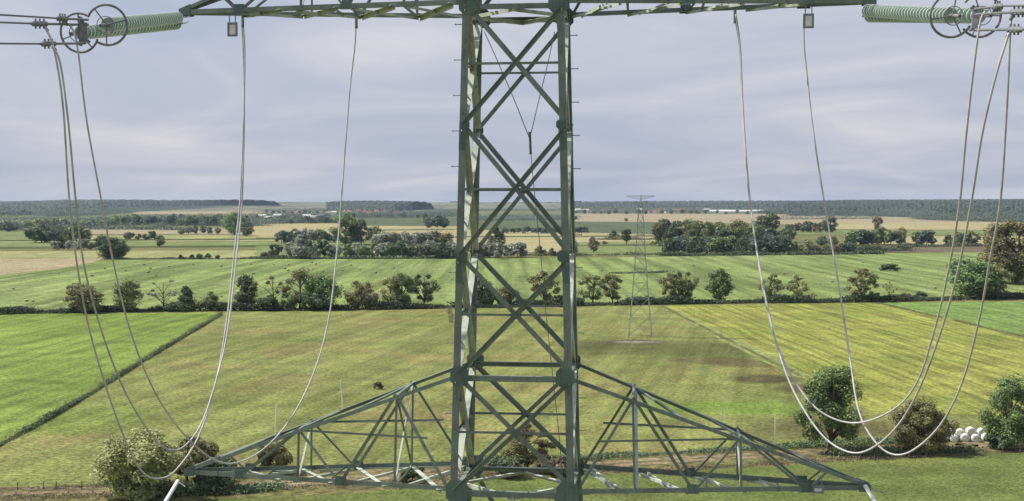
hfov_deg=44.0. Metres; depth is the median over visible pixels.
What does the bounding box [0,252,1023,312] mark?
wide green field
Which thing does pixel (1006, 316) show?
young green field
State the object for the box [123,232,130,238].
shrub
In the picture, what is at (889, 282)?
sparse tree
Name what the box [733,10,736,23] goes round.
cable clamp
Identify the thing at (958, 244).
tree belt
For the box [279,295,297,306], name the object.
shrub
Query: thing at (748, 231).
shrub
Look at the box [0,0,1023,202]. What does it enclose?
sky
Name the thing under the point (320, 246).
shrub
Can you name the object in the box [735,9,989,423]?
jumper cable
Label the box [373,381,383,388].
shrub
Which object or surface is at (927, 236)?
shrub
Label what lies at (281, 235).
shrub
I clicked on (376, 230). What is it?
broadleaf tree
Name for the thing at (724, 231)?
broadleaf tree
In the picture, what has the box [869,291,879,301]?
shrub
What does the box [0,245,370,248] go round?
strip field
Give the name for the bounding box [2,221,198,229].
tree belt
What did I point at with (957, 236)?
shrub
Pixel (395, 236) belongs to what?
shrub
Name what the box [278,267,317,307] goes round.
broadleaf tree
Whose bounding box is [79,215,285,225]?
tree belt
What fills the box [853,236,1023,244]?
tan field
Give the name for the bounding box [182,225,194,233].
broadleaf tree
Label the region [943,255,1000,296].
broadleaf tree
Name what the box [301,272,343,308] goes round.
broadleaf tree
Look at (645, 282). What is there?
lattice tower
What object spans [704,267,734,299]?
broadleaf tree
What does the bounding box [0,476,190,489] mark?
wire fence
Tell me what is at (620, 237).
tree belt
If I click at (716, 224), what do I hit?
shrub
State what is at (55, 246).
shrub
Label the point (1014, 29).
conductor clamp
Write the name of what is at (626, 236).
broadleaf tree
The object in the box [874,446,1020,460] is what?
wire fence
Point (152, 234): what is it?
shrub
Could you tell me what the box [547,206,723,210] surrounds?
tree belt
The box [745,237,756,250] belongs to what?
broadleaf tree
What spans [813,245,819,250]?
shrub
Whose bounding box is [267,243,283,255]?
shrub
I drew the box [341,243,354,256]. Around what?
shrub
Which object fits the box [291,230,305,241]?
shrub
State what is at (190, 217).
broadleaf tree
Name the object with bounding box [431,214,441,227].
broadleaf tree
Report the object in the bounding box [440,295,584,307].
hedge
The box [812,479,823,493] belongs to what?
marker plate
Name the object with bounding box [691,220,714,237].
shrub
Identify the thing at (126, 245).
broadleaf tree
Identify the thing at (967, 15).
insulator string
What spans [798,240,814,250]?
shrub
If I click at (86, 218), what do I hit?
tree belt
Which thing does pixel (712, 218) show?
field
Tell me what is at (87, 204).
woodland
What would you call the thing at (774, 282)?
broadleaf tree
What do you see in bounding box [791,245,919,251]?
tree belt
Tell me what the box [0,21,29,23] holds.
power conductor
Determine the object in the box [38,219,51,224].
broadleaf tree
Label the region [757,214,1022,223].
field
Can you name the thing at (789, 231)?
broadleaf tree
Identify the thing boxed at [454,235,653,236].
strip field
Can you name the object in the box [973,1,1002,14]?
conductor clamp
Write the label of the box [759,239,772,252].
shrub
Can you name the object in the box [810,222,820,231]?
shrub
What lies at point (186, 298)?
tree
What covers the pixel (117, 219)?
broadleaf tree
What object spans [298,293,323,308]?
shrub
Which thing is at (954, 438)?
wrapped bale
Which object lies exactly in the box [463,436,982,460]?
weeds
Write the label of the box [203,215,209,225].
broadleaf tree
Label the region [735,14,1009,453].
jumper cable
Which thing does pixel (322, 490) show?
dry verge
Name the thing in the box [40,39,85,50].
conductor clamp
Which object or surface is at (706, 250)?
shrub
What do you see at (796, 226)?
shrub
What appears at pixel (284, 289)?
sparse tree
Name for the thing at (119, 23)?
insulator string
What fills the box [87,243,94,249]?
shrub
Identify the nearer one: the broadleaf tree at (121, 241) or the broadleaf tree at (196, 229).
the broadleaf tree at (121, 241)
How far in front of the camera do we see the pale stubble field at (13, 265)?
849.93 m
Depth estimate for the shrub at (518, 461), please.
191.26 m
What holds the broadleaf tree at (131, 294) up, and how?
on the pasture field at (269, 361)
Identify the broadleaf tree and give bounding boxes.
[0,220,15,231]
[13,222,18,230]
[31,224,49,242]
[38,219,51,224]
[51,217,59,225]
[52,226,66,241]
[59,227,68,241]
[61,282,104,312]
[87,230,92,239]
[93,234,123,258]
[99,239,128,256]
[104,219,113,225]
[109,237,130,256]
[110,216,120,225]
[111,277,143,310]
[120,217,126,223]
[155,234,165,245]
[165,215,175,223]
[177,218,184,225]
[178,228,184,233]
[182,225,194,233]
[187,215,193,223]
[193,225,199,232]
[199,225,206,232]
[201,291,217,308]
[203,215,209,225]
[207,215,217,225]
[220,211,248,234]
[233,274,257,305]
[241,221,254,235]
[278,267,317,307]
[283,241,294,255]
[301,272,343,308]
[326,244,338,256]
[328,212,356,243]
[344,280,367,308]
[347,218,367,243]
[351,241,362,254]
[356,245,370,255]
[360,281,378,308]
[365,226,383,239]
[368,230,398,245]
[378,275,401,302]
[393,272,415,302]
[405,245,418,256]
[411,274,440,303]
[420,229,443,243]
[422,216,435,227]
[427,240,438,254]
[430,242,449,258]
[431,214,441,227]
[436,231,453,242]
[438,216,449,227]
[477,279,497,303]
[482,244,488,256]
[484,244,493,257]
[487,240,501,257]
[499,423,555,466]
[527,271,560,298]
[576,274,606,301]
[587,236,599,251]
[602,273,622,301]
[621,228,631,243]
[650,218,662,239]
[657,273,688,295]
[674,271,699,297]
[679,235,690,250]
[684,240,696,252]
[685,236,706,252]
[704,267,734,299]
[706,236,728,252]
[717,240,732,252]
[718,226,735,237]
[724,219,748,237]
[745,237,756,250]
[754,212,780,228]
[757,274,784,295]
[762,233,783,252]
[771,237,788,252]
[781,227,796,241]
[785,274,809,296]
[792,364,864,452]
[814,236,827,245]
[822,215,838,232]
[823,243,830,248]
[828,236,838,244]
[838,243,845,251]
[843,230,862,244]
[843,268,879,301]
[872,216,882,229]
[888,395,959,453]
[897,227,907,237]
[911,231,925,243]
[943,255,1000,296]
[961,230,982,243]
[976,219,1023,282]
[978,373,1023,448]
[982,262,1015,293]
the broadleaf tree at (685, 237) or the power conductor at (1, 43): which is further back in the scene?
the broadleaf tree at (685, 237)
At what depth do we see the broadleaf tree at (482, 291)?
500.29 m
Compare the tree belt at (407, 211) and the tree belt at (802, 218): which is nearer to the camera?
the tree belt at (802, 218)
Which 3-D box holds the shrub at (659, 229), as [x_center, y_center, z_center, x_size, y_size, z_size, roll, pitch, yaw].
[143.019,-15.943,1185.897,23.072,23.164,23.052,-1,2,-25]
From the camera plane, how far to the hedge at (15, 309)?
472.33 m
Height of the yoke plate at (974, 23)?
0.485 m
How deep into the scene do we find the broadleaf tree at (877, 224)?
1765.33 m
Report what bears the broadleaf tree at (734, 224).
on the ground at (799, 238)
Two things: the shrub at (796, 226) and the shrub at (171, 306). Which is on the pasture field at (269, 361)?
the shrub at (171, 306)
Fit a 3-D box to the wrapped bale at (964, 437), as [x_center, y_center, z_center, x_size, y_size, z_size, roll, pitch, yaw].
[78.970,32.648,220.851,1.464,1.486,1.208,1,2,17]
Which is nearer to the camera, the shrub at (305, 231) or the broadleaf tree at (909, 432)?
the broadleaf tree at (909, 432)
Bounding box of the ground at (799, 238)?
[0,210,1023,300]
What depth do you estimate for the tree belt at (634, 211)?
4455.65 m
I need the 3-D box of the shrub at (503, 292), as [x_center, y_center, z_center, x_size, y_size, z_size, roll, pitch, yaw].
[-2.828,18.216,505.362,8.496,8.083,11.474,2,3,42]
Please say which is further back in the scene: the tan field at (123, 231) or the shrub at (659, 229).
the tan field at (123, 231)
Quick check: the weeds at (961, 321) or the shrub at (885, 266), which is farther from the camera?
the shrub at (885, 266)
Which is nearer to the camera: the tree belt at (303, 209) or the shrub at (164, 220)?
the shrub at (164, 220)
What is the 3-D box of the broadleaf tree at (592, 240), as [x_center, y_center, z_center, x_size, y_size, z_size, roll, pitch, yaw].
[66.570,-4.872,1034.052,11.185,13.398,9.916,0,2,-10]
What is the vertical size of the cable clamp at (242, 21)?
0.440 m
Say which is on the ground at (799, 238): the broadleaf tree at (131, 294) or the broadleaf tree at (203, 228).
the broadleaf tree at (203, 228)
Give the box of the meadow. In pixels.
[169,452,1023,500]
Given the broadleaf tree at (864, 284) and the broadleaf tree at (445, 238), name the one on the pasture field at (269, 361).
the broadleaf tree at (864, 284)
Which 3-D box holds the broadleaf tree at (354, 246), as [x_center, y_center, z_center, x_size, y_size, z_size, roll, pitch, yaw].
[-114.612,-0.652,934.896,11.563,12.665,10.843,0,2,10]
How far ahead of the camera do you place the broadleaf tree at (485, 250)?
935.72 m
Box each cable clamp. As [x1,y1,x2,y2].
[241,16,243,26]
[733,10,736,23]
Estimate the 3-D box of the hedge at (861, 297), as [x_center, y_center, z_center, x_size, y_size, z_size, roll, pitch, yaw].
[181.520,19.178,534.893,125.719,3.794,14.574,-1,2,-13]
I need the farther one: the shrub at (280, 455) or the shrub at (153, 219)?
the shrub at (153, 219)
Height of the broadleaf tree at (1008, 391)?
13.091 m
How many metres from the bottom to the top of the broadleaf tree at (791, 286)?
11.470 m
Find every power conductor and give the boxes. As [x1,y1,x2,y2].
[0,14,56,18]
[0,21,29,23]
[0,42,39,44]
[1002,4,1023,6]
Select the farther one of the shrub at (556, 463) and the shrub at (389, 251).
the shrub at (389, 251)
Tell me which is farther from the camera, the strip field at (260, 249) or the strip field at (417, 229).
the strip field at (417, 229)
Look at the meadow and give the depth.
186.45 m
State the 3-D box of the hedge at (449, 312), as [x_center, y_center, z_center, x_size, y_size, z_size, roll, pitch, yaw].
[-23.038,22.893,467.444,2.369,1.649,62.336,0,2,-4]
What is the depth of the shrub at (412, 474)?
187.37 m
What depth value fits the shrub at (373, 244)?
939.34 m
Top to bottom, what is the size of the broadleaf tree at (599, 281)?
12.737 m
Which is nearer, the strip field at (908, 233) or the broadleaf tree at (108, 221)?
the strip field at (908, 233)
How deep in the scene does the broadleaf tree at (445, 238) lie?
992.85 m
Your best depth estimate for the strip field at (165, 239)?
1377.73 m
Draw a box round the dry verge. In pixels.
[0,440,1023,500]
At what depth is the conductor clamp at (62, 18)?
24.07 m
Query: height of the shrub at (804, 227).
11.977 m
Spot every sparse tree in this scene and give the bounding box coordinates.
[143,276,177,307]
[253,274,287,298]
[882,280,897,293]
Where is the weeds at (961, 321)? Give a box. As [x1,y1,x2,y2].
[873,302,1023,336]
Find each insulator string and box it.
[60,12,187,52]
[87,4,189,45]
[164,479,185,500]
[861,0,970,37]
[862,0,1001,37]
[863,484,882,500]
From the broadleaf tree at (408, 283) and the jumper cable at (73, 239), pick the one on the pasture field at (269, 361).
the broadleaf tree at (408, 283)
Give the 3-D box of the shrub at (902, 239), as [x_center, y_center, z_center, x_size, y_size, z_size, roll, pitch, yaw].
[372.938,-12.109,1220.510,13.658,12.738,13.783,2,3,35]
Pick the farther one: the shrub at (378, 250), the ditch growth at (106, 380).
the shrub at (378, 250)
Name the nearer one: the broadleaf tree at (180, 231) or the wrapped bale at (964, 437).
the wrapped bale at (964, 437)
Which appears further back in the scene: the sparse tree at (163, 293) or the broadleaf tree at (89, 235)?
the broadleaf tree at (89, 235)
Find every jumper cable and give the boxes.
[44,26,245,479]
[51,27,244,450]
[67,22,356,463]
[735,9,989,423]
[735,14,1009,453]
[803,21,1011,455]
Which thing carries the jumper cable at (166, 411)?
attached to the conductor clamp at (39, 23)
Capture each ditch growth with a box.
[0,314,221,445]
[17,312,222,431]
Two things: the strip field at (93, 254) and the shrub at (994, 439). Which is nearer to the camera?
the shrub at (994, 439)
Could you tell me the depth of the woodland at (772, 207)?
5851.47 m
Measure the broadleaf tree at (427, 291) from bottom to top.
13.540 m
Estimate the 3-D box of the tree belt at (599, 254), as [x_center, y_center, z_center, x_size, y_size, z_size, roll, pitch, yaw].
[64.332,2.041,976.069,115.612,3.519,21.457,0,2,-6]
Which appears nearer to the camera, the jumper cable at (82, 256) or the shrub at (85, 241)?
the jumper cable at (82, 256)
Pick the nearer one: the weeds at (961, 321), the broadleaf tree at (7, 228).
the weeds at (961, 321)
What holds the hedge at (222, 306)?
on the wide green field at (925, 272)
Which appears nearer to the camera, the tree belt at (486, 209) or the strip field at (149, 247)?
the strip field at (149, 247)
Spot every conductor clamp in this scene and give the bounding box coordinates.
[30,18,79,30]
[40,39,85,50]
[56,13,88,25]
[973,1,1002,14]
[974,24,1023,36]
[975,6,1023,20]
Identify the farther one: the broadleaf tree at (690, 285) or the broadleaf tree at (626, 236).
the broadleaf tree at (626, 236)
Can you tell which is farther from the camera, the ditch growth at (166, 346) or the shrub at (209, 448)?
the ditch growth at (166, 346)
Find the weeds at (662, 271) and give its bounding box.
[601,270,674,273]
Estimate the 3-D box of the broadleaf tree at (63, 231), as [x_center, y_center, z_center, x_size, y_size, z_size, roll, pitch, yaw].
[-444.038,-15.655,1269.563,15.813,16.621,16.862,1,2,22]
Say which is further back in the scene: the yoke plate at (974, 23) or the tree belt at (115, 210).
the tree belt at (115, 210)
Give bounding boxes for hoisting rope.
[484,31,562,475]
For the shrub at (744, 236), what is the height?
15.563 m
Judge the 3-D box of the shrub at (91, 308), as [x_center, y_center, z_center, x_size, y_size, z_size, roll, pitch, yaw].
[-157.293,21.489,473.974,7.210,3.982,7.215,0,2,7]
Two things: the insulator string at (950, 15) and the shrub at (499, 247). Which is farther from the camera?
the shrub at (499, 247)
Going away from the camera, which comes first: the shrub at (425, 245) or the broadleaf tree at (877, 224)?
the shrub at (425, 245)
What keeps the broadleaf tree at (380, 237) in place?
on the strip field at (260, 249)
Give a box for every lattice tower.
[179,0,876,500]
[628,196,653,337]
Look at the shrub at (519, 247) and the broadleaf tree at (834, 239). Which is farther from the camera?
the broadleaf tree at (834, 239)
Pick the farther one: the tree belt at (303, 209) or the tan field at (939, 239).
the tree belt at (303, 209)
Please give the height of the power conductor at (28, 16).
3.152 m
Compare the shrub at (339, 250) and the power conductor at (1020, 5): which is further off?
the shrub at (339, 250)
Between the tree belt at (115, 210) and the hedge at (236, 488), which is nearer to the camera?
the hedge at (236, 488)
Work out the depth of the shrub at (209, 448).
182.85 m
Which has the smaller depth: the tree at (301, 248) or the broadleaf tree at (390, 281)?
the broadleaf tree at (390, 281)
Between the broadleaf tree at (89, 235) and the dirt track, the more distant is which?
the broadleaf tree at (89, 235)
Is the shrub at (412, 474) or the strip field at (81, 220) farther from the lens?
the strip field at (81, 220)
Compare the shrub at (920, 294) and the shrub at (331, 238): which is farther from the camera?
the shrub at (331, 238)
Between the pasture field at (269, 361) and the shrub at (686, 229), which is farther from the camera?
the shrub at (686, 229)
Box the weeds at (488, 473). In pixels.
[0,448,1023,500]
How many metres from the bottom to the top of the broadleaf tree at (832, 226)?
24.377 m
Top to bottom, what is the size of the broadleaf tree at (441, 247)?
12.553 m
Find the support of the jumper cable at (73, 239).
hanging from the cable clamp at (242, 21)
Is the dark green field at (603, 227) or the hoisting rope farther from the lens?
the dark green field at (603, 227)
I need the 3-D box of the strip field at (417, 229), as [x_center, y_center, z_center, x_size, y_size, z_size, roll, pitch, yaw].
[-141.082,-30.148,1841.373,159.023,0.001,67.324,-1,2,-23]
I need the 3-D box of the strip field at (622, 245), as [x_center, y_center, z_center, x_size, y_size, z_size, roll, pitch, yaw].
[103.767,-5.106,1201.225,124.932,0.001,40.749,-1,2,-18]
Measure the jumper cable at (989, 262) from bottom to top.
9.866 m
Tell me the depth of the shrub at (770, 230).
1273.48 m
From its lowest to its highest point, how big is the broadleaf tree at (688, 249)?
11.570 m
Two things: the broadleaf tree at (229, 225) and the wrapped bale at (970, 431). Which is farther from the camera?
the broadleaf tree at (229, 225)
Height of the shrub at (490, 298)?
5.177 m
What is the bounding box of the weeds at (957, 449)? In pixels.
[823,442,984,459]
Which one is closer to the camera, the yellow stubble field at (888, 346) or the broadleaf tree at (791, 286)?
the yellow stubble field at (888, 346)
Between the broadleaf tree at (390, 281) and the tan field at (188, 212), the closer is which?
the broadleaf tree at (390, 281)
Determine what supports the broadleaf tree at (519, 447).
on the dry verge
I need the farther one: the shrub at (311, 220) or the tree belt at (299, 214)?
the tree belt at (299, 214)
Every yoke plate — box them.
[75,16,90,45]
[969,5,978,31]
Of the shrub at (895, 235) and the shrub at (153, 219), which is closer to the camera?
the shrub at (895, 235)
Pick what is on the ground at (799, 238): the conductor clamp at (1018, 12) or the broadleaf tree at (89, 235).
the broadleaf tree at (89, 235)
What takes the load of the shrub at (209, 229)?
on the ground at (799, 238)
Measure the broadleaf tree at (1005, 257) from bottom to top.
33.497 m
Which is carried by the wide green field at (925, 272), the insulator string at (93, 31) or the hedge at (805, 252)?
the hedge at (805, 252)
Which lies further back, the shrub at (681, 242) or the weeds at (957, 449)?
the shrub at (681, 242)
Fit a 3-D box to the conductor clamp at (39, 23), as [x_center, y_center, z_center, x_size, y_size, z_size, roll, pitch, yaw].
[-8.580,-4.239,23.805,0.127,0.405,2.502,0,2,0]
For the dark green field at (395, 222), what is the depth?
2459.74 m
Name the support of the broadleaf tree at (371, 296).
on the wide green field at (925, 272)
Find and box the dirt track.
[0,441,1022,494]
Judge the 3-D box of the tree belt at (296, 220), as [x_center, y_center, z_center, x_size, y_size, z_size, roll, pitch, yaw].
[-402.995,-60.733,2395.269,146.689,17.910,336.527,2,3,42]
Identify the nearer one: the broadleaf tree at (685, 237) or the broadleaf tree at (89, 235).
the broadleaf tree at (685, 237)
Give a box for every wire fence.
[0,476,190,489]
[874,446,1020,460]
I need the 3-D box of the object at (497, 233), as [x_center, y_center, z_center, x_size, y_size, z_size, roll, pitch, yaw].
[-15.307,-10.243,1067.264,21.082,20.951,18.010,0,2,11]
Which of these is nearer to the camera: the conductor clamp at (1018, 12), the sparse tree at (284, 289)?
the conductor clamp at (1018, 12)
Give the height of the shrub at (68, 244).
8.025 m
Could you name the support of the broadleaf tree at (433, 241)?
on the ground at (799, 238)
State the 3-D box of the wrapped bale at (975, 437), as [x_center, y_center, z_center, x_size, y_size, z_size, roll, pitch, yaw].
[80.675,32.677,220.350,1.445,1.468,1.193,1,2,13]
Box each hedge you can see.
[0,306,82,314]
[73,299,454,311]
[104,256,255,259]
[152,477,299,498]
[250,254,455,258]
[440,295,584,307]
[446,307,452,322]
[577,294,817,305]
[655,249,888,255]
[805,290,1023,302]
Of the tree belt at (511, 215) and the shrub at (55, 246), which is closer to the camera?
the shrub at (55, 246)
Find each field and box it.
[0,215,159,228]
[0,231,62,239]
[0,239,274,240]
[0,240,291,242]
[0,241,377,246]
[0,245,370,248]
[0,250,257,257]
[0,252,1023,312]
[0,258,105,274]
[0,301,1023,487]
[0,313,217,444]
[87,228,241,233]
[91,235,253,238]
[133,211,284,213]
[250,223,456,239]
[255,246,423,256]
[357,217,636,225]
[384,229,453,230]
[453,229,654,252]
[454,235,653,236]
[479,222,658,233]
[575,213,787,222]
[575,241,668,255]
[578,244,653,245]
[665,303,1023,414]
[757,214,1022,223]
[789,222,1018,229]
[793,230,1016,234]
[821,245,1023,252]
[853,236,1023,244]
[883,302,1023,336]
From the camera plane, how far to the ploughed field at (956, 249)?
1092.27 m
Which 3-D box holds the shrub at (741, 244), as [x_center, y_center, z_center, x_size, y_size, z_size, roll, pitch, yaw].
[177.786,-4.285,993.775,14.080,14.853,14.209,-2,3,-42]
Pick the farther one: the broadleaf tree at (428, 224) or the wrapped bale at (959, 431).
the broadleaf tree at (428, 224)
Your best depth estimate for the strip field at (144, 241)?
1343.07 m
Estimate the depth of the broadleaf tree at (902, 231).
1237.56 m
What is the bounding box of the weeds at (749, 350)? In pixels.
[662,306,801,375]
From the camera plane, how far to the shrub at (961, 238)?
1178.20 m
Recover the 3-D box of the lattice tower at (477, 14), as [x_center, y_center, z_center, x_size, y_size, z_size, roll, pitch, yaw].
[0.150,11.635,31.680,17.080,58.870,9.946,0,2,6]
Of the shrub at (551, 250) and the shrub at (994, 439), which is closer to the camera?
the shrub at (994, 439)
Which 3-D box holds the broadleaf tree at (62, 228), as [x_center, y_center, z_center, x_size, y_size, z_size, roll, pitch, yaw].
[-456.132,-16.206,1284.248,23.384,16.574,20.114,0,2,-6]
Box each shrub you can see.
[23,226,46,242]
[32,218,43,226]
[44,229,61,241]
[49,241,59,249]
[57,242,65,249]
[58,218,69,226]
[63,225,88,241]
[64,240,72,248]
[75,238,89,249]
[82,303,100,312]
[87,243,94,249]
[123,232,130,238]
[130,215,142,224]
[148,216,158,225]
[148,231,156,238]
[159,218,168,224]
[165,302,179,311]
[166,434,219,481]
[192,458,236,492]
[206,227,212,233]
[255,295,278,310]
[257,442,293,471]
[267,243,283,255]
[274,230,288,242]
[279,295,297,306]
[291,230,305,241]
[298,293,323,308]
[301,227,313,239]
[306,217,314,223]
[307,230,320,242]
[307,239,312,250]
[312,238,333,257]
[315,228,326,239]
[326,231,337,241]
[334,245,342,255]
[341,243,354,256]
[363,241,377,255]
[373,243,387,255]
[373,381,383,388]
[381,245,397,256]
[386,232,411,245]
[392,240,407,256]
[399,467,424,482]
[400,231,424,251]
[414,244,425,255]
[421,239,434,255]
[443,240,455,256]
[480,295,505,304]
[485,456,525,477]
[493,242,509,257]
[497,287,519,301]
[508,242,528,256]
[534,246,547,252]
[535,453,565,474]
[548,247,556,254]
[582,226,588,232]
[651,222,672,241]
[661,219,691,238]
[661,238,680,251]
[672,236,687,251]
[679,221,705,236]
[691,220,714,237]
[700,238,708,252]
[705,236,717,252]
[709,221,725,236]
[714,226,727,237]
[723,235,737,250]
[731,236,748,250]
[734,224,763,240]
[742,234,752,250]
[749,239,767,252]
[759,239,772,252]
[762,227,779,238]
[781,236,797,252]
[790,223,800,231]
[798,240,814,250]
[800,223,808,231]
[807,222,814,231]
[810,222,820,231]
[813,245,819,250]
[845,241,855,251]
[850,229,868,244]
[858,232,876,244]
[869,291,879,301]
[875,225,890,244]
[879,263,900,270]
[883,230,899,244]
[895,231,905,243]
[912,291,927,297]
[915,230,936,244]
[942,234,951,243]
[947,232,961,242]
[955,234,970,242]
[984,434,1010,449]
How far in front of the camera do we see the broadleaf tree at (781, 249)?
992.18 m
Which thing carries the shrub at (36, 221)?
on the ground at (799, 238)
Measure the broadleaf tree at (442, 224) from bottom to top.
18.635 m
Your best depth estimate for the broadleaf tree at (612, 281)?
517.30 m
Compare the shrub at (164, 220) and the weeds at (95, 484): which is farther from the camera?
the shrub at (164, 220)
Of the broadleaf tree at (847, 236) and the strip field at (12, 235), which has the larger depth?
the strip field at (12, 235)
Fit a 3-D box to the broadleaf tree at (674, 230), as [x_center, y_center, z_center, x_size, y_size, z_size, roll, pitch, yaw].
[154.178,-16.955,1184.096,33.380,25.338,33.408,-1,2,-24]
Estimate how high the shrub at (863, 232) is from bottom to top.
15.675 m
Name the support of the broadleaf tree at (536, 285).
on the pasture field at (269, 361)
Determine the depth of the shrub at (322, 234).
1277.19 m
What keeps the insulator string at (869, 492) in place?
attached to the lattice tower at (477, 14)
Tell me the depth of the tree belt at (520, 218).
2739.10 m
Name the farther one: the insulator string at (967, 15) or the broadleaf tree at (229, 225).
the broadleaf tree at (229, 225)
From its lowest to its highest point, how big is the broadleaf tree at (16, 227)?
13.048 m
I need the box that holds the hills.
[162,202,560,210]
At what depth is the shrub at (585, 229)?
1651.01 m
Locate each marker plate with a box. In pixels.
[227,15,237,36]
[803,6,813,27]
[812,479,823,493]
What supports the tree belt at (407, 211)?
on the ground at (799, 238)
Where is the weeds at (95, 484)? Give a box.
[0,459,450,490]
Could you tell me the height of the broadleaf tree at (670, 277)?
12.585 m
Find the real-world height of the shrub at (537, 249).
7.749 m
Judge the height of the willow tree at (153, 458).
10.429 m
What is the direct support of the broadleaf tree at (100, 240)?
on the ground at (799, 238)
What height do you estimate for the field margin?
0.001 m
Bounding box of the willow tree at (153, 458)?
[89,427,188,500]
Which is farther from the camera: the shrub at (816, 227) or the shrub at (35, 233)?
the shrub at (816, 227)
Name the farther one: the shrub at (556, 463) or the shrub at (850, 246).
the shrub at (850, 246)
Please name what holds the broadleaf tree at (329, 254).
on the ground at (799, 238)
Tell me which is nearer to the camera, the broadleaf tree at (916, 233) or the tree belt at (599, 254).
the tree belt at (599, 254)
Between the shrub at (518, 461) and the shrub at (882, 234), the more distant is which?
the shrub at (882, 234)
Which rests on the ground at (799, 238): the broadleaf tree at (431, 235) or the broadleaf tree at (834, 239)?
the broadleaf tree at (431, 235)
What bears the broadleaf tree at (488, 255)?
on the ground at (799, 238)
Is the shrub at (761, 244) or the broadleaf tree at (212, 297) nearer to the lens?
the broadleaf tree at (212, 297)
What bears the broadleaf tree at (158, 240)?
on the ground at (799, 238)
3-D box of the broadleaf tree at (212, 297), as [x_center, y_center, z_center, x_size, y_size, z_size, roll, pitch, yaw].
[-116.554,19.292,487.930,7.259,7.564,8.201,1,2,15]
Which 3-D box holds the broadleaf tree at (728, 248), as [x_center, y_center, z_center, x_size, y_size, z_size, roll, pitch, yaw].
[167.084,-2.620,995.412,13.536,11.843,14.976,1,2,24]
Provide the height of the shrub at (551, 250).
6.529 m
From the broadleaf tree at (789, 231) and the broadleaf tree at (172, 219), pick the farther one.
the broadleaf tree at (172, 219)
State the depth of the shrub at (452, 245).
926.46 m
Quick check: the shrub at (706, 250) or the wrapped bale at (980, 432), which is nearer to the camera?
the wrapped bale at (980, 432)
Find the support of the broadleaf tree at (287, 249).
on the ground at (799, 238)
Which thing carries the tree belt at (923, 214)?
on the ground at (799, 238)
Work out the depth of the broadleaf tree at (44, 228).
1278.30 m
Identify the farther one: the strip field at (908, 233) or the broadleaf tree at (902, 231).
the strip field at (908, 233)
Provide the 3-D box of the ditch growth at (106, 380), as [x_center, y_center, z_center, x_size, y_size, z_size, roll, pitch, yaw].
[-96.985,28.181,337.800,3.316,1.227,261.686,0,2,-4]
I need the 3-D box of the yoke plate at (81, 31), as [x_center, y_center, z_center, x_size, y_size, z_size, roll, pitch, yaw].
[-8.430,-4.324,24.965,0.279,0.609,0.310,0,2,0]
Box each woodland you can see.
[0,199,279,214]
[326,200,433,211]
[574,200,789,213]
[788,199,1023,220]
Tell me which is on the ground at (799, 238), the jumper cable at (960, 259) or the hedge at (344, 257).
the hedge at (344, 257)
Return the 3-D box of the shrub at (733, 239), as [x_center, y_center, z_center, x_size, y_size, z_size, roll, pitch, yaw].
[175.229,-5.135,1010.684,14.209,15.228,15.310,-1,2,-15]
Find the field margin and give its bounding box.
[667,307,810,376]
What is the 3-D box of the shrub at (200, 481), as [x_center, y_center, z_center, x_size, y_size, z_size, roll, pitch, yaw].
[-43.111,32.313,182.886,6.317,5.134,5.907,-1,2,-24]
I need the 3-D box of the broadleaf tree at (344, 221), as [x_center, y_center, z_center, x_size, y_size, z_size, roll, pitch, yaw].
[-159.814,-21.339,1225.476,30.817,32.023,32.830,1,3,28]
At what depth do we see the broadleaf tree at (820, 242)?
1189.76 m
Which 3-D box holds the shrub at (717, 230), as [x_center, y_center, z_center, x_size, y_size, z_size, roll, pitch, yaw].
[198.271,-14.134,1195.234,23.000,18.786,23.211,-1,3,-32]
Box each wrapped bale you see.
[950,434,957,441]
[956,428,963,436]
[960,433,968,441]
[965,426,975,435]
[971,434,979,441]
[977,428,985,436]
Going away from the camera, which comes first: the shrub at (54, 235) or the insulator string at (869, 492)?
the insulator string at (869, 492)
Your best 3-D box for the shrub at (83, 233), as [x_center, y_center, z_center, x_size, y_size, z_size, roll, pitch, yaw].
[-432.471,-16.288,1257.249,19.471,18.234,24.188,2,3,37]
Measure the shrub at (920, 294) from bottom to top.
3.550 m
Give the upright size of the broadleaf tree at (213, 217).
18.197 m
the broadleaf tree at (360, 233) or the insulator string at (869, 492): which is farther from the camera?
the broadleaf tree at (360, 233)
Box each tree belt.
[0,204,250,216]
[0,213,276,220]
[0,217,114,223]
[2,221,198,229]
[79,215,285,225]
[246,211,352,216]
[250,214,367,223]
[257,207,328,211]
[302,210,456,215]
[324,210,456,217]
[418,207,578,210]
[451,216,582,220]
[455,212,588,217]
[527,251,658,255]
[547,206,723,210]
[559,208,789,212]
[596,235,653,239]
[642,235,710,245]
[778,208,1023,222]
[779,214,883,219]
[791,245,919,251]
[893,242,983,246]

